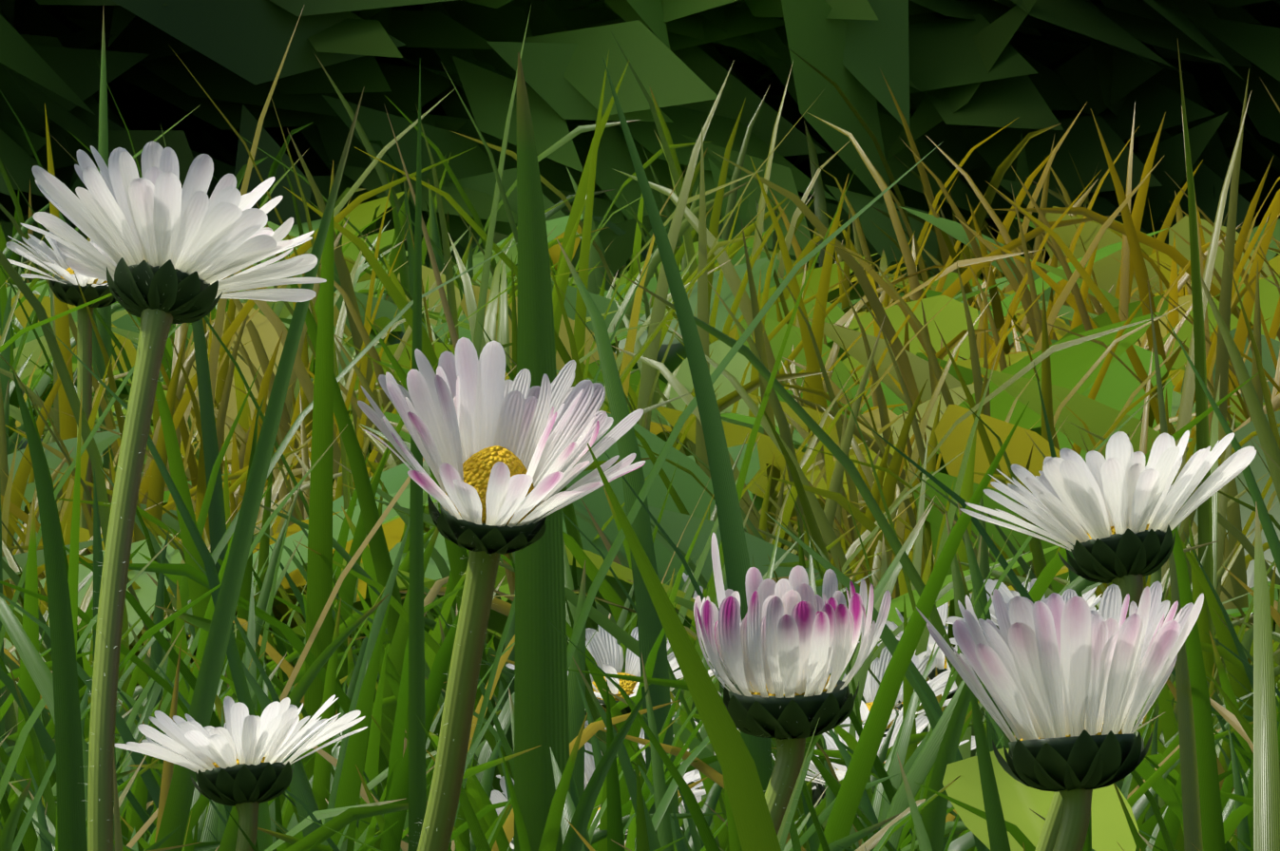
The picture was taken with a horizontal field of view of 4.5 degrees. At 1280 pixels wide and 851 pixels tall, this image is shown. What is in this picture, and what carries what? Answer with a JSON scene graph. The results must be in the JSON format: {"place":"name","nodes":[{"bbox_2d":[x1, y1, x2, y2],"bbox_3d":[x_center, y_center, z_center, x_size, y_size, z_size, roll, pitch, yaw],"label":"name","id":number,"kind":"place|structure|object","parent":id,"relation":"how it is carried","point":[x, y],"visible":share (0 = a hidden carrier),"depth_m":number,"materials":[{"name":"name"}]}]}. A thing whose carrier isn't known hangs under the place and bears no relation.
{"place":"outdoors","nodes":[
{"label":"outdoors","id":0,"kind":"place"},
{"bbox_2d":[114,695,367,850],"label":"daisy","id":1,"kind":"object","parent":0,"point":[239,758],"visible":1,"depth_m":1.36,"materials":[{"name":"white plant"}]},
{"bbox_2d":[693,533,891,836],"bbox_3d":[0.008,0.044,1.272,0.023,0.071,0.015,0,2,1],"label":"daisy","id":2,"kind":"object","parent":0,"point":[780,651],"visible":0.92,"depth_m":1.27,"materials":[{"name":"white plant"}]},
{"label":"ground","id":3,"kind":"structure","parent":0,"visible":0},
{"bbox_2d":[5,231,116,556],"bbox_3d":[-0.075,0.021,2.224,0.027,0.096,0.025,0,2,1],"label":"daisy","id":4,"kind":"object","parent":3,"relation":"on","point":[64,285],"visible":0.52,"depth_m":2.22,"materials":[{"name":"white plant"}]},
{"bbox_2d":[20,141,326,850],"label":"daisy","id":5,"kind":"object","parent":3,"relation":"on","point":[168,247],"visible":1,"depth_m":1.27,"materials":[{"name":"white plant"}]},
{"bbox_2d":[357,337,645,850],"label":"daisy","id":6,"kind":"object","parent":3,"relation":"on","point":[501,456],"visible":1,"depth_m":1.29,"materials":[{"name":"white plant"}]},
{"bbox_2d":[489,776,625,850],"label":"daisy","id":7,"kind":"object","parent":3,"relation":"on","point":[496,796],"visible":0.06,"depth_m":1.73,"materials":[{"name":"white plant"}]},
{"bbox_2d":[501,767,683,842],"bbox_3d":[-0.004,0.053,1.735,0.021,0.036,0.020,0,2,1],"label":"daisy","id":8,"kind":"object","parent":3,"relation":"on","point":[586,780],"visible":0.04,"depth_m":1.74,"materials":[{"name":"white plant"}]},
{"bbox_2d":[496,721,706,813],"bbox_3d":[-0.002,0.051,1.744,0.022,0.038,0.024,1,2,38],"label":"daisy","id":9,"kind":"object","parent":3,"relation":"on","point":[688,777],"visible":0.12,"depth_m":1.75,"materials":[{"name":"white plant"}]},
{"bbox_2d":[506,625,715,732],"bbox_3d":[-0.003,0.043,1.803,0.024,0.043,0.022,0,2,1],"label":"daisy","id":10,"kind":"object","parent":3,"relation":"on","point":[603,648],"visible":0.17,"depth_m":1.81,"materials":[{"name":"white plant"}]},
{"bbox_2d":[0,0,1279,305],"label":"hedge","id":11,"kind":"object","parent":3,"relation":"on","point":[962,78],"visible":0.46,"depth_m":4.75,"materials":[{"name":"green plant"}]},
{"bbox_2d":[0,5,1279,850],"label":"lawn grass","id":12,"kind":"structure","parent":3,"relation":"on","point":[1203,775],"depth_m":1.76,"materials":[{"name":"green plant"}]},
{"bbox_2d":[0,191,1279,697],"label":"grass","id":13,"kind":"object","parent":3,"relation":"on","point":[1070,369],"visible":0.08,"depth_m":2.67,"materials":[{"name":"green plant"}]},
{"bbox_2d":[604,694,700,751],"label":"daisy","id":14,"kind":"object","parent":3,"relation":"on","point":[697,723],"depth_m":1.88,"materials":[{"name":"white plant"}]},
{"bbox_2d":[682,573,703,599],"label":"daisy","id":15,"kind":"object","parent":3,"relation":"on","point":[684,577],"visible":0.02,"depth_m":2.08,"materials":[{"name":"white plant"}]},
{"bbox_2d":[691,728,834,807],"bbox_3d":[0.015,0.050,1.772,0.025,0.038,0.024,0,2,1],"label":"daisy","id":16,"kind":"object","parent":3,"relation":"on","point":[815,796],"visible":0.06,"depth_m":1.77,"materials":[{"name":"white plant"}]},
{"bbox_2d":[771,711,975,818],"bbox_3d":[0.023,0.049,1.727,0.026,0.037,0.026,0,2,1],"label":"daisy","id":17,"kind":"object","parent":3,"relation":"on","point":[922,722],"visible":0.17,"depth_m":1.73,"materials":[{"name":"white plant"}]},
{"bbox_2d":[827,647,956,737],"bbox_3d":[0.026,0.045,1.779,0.021,0.042,0.020,-1,2,-30],"label":"daisy","id":18,"kind":"object","parent":3,"relation":"on","point":[879,666],"visible":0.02,"depth_m":1.78,"materials":[{"name":"white plant"}]},
{"bbox_2d":[858,608,957,700],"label":"daisy","id":19,"kind":"object","parent":3,"relation":"on","point":[942,665],"visible":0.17,"depth_m":1.93,"materials":[{"name":"white plant"}]},
{"bbox_2d":[875,643,957,706],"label":"daisy","id":20,"kind":"object","parent":3,"relation":"on","point":[953,690],"depth_m":1.93,"materials":[{"name":"white plant"}]},
{"bbox_2d":[895,602,948,641],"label":"daisy","id":21,"kind":"object","parent":3,"relation":"on","point":[943,611],"visible":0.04,"depth_m":2.02,"materials":[{"name":"white plant"}]},
{"bbox_2d":[944,578,1101,645],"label":"daisy","id":22,"kind":"object","parent":3,"relation":"on","point":[1008,596],"visible":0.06,"depth_m":1.78,"materials":[{"name":"white plant"}]},
{"bbox_2d":[942,747,1138,850],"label":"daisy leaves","id":23,"kind":"object","parent":3,"relation":"on","point":[1110,825],"visible":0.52,"depth_m":1.37,"materials":[{"name":"green plant"}]},
{"bbox_2d":[993,590,1096,626],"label":"daisy","id":24,"kind":"object","parent":3,"relation":"on","point":[1015,594],"depth_m":1.82,"materials":[{"name":"white plant"}]},
{"bbox_2d":[916,581,1203,850],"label":"daisy","id":25,"kind":"object","parent":3,"relation":"on","point":[1069,678],"visible":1,"depth_m":1.23,"materials":[{"name":"white plant"}]},
{"bbox_2d":[959,430,1256,850],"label":"daisy","id":26,"kind":"object","parent":3,"relation":"on","point":[1112,517],"visible":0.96,"depth_m":1.28,"materials":[{"name":"white plant"}]}
]}

